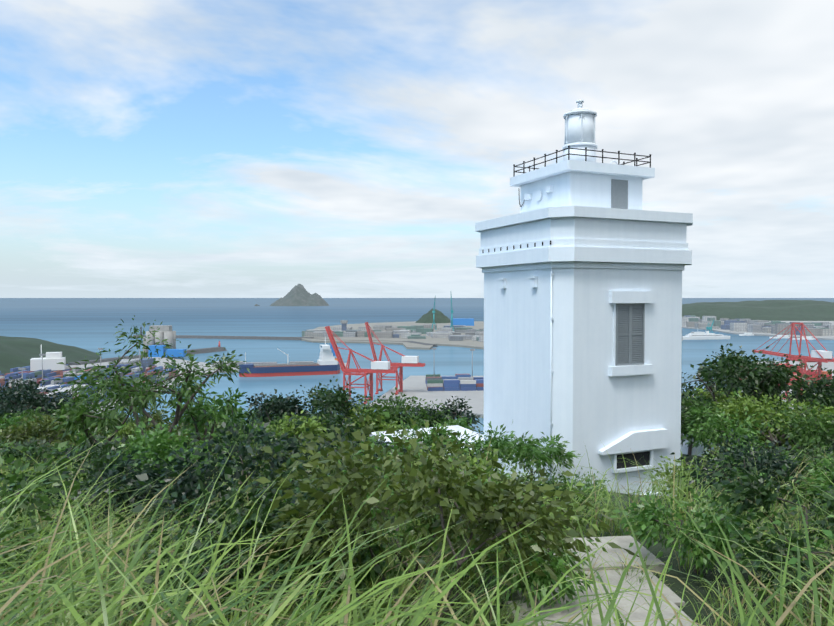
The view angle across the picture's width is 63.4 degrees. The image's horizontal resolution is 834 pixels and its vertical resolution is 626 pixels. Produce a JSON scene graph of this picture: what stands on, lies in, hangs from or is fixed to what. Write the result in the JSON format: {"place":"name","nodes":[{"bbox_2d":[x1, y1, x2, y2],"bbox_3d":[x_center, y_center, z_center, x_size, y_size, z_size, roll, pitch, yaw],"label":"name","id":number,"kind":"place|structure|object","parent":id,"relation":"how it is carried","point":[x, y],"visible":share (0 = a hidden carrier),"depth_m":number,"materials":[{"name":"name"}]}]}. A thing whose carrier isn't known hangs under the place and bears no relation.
{"place":"outdoors","nodes":[
{"label":"outdoors","id":0,"kind":"place"},
{"bbox_2d":[0,336,102,374],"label":"headland hill","id":1,"kind":"structure","parent":0,"point":[15,352],"depth_m":786.41,"materials":[{"name":"green plant"}]},
{"bbox_2d":[30,345,65,370],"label":"white building","id":2,"kind":"structure","parent":1,"relation":"on","point":[51,360],"depth_m":586.19,"materials":[{"name":"white"}]},
{"bbox_2d":[0,364,178,402],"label":"container yard","id":3,"kind":"structure","parent":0,"point":[51,375],"depth_m":558.73,"materials":[{"name":"paint"}]},
{"bbox_2d":[70,357,347,413],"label":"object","id":4,"kind":"structure","parent":0,"point":[179,361],"depth_m":721.85,"materials":[{"name":"concrete"}]},
{"bbox_2d":[143,325,175,353],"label":"grain silos","id":5,"kind":"object","parent":4,"relation":"on","point":[166,332],"visible":0.44,"depth_m":838.80,"materials":[{"name":"concrete"}]},
{"bbox_2d":[18,343,474,385],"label":"terminal light masts","id":6,"kind":"object","parent":4,"relation":"on","point":[100,349],"visible":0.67,"depth_m":549.87,"materials":[{"name":"grey metal"}]},
{"bbox_2d":[74,318,473,379],"bbox_3d":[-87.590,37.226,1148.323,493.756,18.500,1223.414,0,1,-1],"label":"blue plant buildings","id":7,"kind":"structure","parent":4,"relation":"on","point":[456,321],"depth_m":825.87,"materials":[{"name":"blue"}]},
{"bbox_2d":[302,321,483,349],"bbox_3d":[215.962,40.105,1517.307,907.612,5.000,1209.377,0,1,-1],"label":"port land","id":8,"kind":"structure","parent":0,"point":[478,325],"depth_m":1162.62,"materials":[{"name":"grey concrete"}]},
{"bbox_2d":[306,338,404,341],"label":"port rocks","id":9,"kind":"object","parent":8,"relation":"on","point":[356,340],"visible":0.24,"depth_m":1129.60,"materials":[{"name":"grey stone"}]},
{"bbox_2d":[415,308,450,322],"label":"hill","id":10,"kind":"structure","parent":8,"relation":"on","point":[440,317],"depth_m":1924.16,"materials":[{"name":"green plant"}]},
{"bbox_2d":[34,315,833,399],"bbox_3d":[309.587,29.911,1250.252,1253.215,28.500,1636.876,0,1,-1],"label":"port buildings","id":11,"kind":"structure","parent":8,"relation":"on","point":[763,326],"depth_m":1312.53,"materials":[{"name":"grey concrete"}]},
{"bbox_2d":[432,301,436,329],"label":"crane","id":12,"kind":"object","parent":8,"relation":"on","point":[433,311],"visible":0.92,"depth_m":1518.51,"materials":[{"name":"teal paint"}]},
{"bbox_2d":[450,296,454,331],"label":"crane","id":13,"kind":"object","parent":8,"relation":"on","point":[452,311],"visible":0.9,"depth_m":1370.40,"materials":[{"name":"teal paint"}]},
{"bbox_2d":[706,320,713,332],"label":"teal harbour crane","id":14,"kind":"object","parent":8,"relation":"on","point":[709,328],"visible":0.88,"depth_m":1235.25,"materials":[{"name":"teal paint"}]},
{"bbox_2d":[0,298,833,434],"bbox_3d":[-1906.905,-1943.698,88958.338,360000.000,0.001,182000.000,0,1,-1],"label":"sea water","id":15,"kind":"structure","parent":0,"point":[89,324],"depth_m":1454.56,"materials":[{"name":"blue liquid"}]},
{"bbox_2d":[67,347,226,365],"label":"wharf","id":16,"kind":"structure","parent":15,"relation":"on","point":[208,350],"depth_m":809.61,"materials":[{"name":"grey concrete"}]},
{"bbox_2d":[132,335,313,339],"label":"breakwater","id":17,"kind":"object","parent":15,"relation":"in","point":[239,337],"visible":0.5,"depth_m":1226.40,"materials":[{"name":"grey concrete"}]},
{"bbox_2d":[239,337,339,376],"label":"tanker ship","id":18,"kind":"object","parent":15,"relation":"on","point":[327,363],"visible":0.94,"depth_m":651.96,"materials":[{"name":"blue metal"}]},
{"bbox_2d":[270,284,328,305],"bbox_3d":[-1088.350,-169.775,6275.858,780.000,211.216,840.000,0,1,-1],"label":"island","id":19,"kind":"structure","parent":15,"relation":"in","point":[298,295],"depth_m":6096.55,"materials":[{"name":"grey stone"}]},
{"bbox_2d":[682,331,729,339],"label":"ship","id":20,"kind":"object","parent":15,"relation":"on","point":[707,335],"visible":0.75,"depth_m":1208.68,"materials":[{"name":"white metal"}]},
{"bbox_2d":[739,333,815,339],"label":"boats","id":21,"kind":"object","parent":15,"relation":"on","point":[780,336],"visible":0.56,"depth_m":1244.61,"materials":[{"name":"white"}]},
{"bbox_2d":[0,420,833,625],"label":"ground","id":22,"kind":"structure","parent":0,"point":[677,586],"depth_m":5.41,"materials":[{"name":"green plant"}]},
{"bbox_2d":[0,343,833,625],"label":"shrub leaves","id":23,"kind":"object","parent":22,"relation":"on","point":[330,401],"visible":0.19,"depth_m":4.84,"materials":[{"name":"green plant"}]},
{"bbox_2d":[0,380,833,625],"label":"shrub leaves","id":24,"kind":"object","parent":22,"relation":"on","point":[529,448],"visible":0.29,"depth_m":5.78,"materials":[{"name":"green plant"}]},
{"bbox_2d":[0,315,833,601],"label":"shrub leaves","id":25,"kind":"object","parent":22,"relation":"on","point":[69,416],"visible":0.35,"depth_m":13.31,"materials":[{"name":"green plant"}]},
{"bbox_2d":[0,363,833,545],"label":"shrubs","id":26,"kind":"object","parent":22,"relation":"on","point":[23,395],"visible":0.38,"depth_m":5.35,"materials":[{"name":"green plant"}]},
{"bbox_2d":[0,382,833,586],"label":"shrub leaves","id":27,"kind":"object","parent":22,"relation":"on","point":[752,409],"visible":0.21,"depth_m":20.05,"materials":[{"name":"green plant"}]},
{"bbox_2d":[0,343,833,625],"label":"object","id":28,"kind":"object","parent":22,"relation":"on","point":[178,413],"visible":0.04,"depth_m":7.76,"materials":[{"name":"brown plant"}]},
{"bbox_2d":[0,382,833,611],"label":"shrub leaves","id":29,"kind":"object","parent":28,"relation":"on","point":[474,500],"visible":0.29,"depth_m":3.23,"materials":[{"name":"green plant"}]},
{"bbox_2d":[369,425,768,460],"bbox_3d":[5.726,4.815,22.901,13.734,1.670,6.506,-1,1,-23],"label":"white annex","id":30,"kind":"object","parent":22,"relation":"on","point":[684,448],"visible":0.08,"depth_m":22.86,"materials":[{"name":"paint"}]},
{"bbox_2d":[475,160,692,495],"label":"lighthouse tower","id":31,"kind":"structure","parent":22,"relation":"on","point":[551,368],"depth_m":17.27,"materials":[{"name":"white paint"}]},
{"bbox_2d":[562,100,596,161],"bbox_3d":[4.578,-4.948,18.970,0.953,2.030,0.953,0,1,-1],"label":"lighthouse lantern","id":32,"kind":"object","parent":31,"relation":"on","point":[579,127],"visible":0.73,"depth_m":18.61,"materials":[{"name":"white metal"}]},
{"bbox_2d":[513,145,650,176],"bbox_3d":[4.578,-4.124,18.989,2.705,0.380,2.712,-1,1,-23],"label":"railing","id":33,"kind":"object","parent":31,"relation":"on","point":[569,154],"visible":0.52,"depth_m":18.06,"materials":[{"name":"black metal"}]},
{"bbox_2d":[611,179,644,365],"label":"window shutters","id":34,"kind":"object","parent":31,"relation":"attached to","point":[630,325],"visible":0.98,"depth_m":17.20,"materials":[{"name":"grey wood"}]},
{"bbox_2d":[505,536,697,625],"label":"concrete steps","id":35,"kind":"structure","parent":22,"relation":"on","point":[639,613],"depth_m":4.98,"materials":[{"name":"grey concrete"}]},
{"bbox_2d":[0,0,833,297],"label":"sky","id":36,"kind":"structure","parent":0,"point":[149,148],"materials":[{"name":"blue"}]},
{"bbox_2d":[405,341,437,346],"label":"jetty","id":37,"kind":"object","parent":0,"point":[434,345],"visible":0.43,"depth_m":1055.22,"materials":[{"name":"grey concrete"}]},
{"bbox_2d":[367,376,483,417],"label":"quay","id":38,"kind":"structure","parent":0,"point":[414,386],"depth_m":495.39,"materials":[{"name":"concrete"}]},
{"bbox_2d":[325,326,396,403],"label":"gantry crane","id":39,"kind":"object","parent":38,"relation":"on","point":[380,366],"visible":0.98,"depth_m":469.68,"materials":[{"name":"red paint"}]},
{"bbox_2d":[365,322,424,394],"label":"gantry crane","id":40,"kind":"object","parent":38,"relation":"on","point":[410,361],"visible":0.92,"depth_m":513.18,"materials":[{"name":"red paint"}]},
{"bbox_2d":[425,374,483,390],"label":"shipping containers","id":41,"kind":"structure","parent":38,"relation":"on","point":[456,382],"depth_m":529.28,"materials":[{"name":"metal"}]},
{"bbox_2d":[482,196,649,468],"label":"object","id":42,"kind":"object","parent":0,"point":[640,457],"visible":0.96,"depth_m":17.28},
{"bbox_2d":[685,305,718,315],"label":"trees","id":43,"kind":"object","parent":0,"point":[703,313],"depth_m":2227.21,"materials":[{"name":"green plant"}]},
{"bbox_2d":[682,300,833,320],"bbox_3d":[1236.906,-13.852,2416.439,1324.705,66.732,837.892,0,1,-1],"label":"hill","id":44,"kind":"structure","parent":0,"point":[790,310],"depth_m":2214.10,"materials":[{"name":"green plant"}]},
{"bbox_2d":[682,320,833,339],"bbox_3d":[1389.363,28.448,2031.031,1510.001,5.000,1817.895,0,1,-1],"label":"shore land","id":45,"kind":"structure","parent":0,"point":[761,333],"depth_m":1396.39,"materials":[{"name":"concrete"}]},
{"bbox_2d":[757,361,833,408],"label":"quay","id":46,"kind":"structure","parent":0,"point":[829,365],"depth_m":721.85,"materials":[{"name":"concrete"}]},
{"bbox_2d":[740,364,831,385],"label":"shipping containers","id":47,"kind":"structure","parent":46,"relation":"on","point":[825,372],"depth_m":543.60,"materials":[{"name":"metal"}]},
{"bbox_2d":[754,323,833,398],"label":"gantry crane","id":48,"kind":"object","parent":46,"relation":"on","point":[819,356],"visible":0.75,"depth_m":476.86,"materials":[{"name":"red paint"}]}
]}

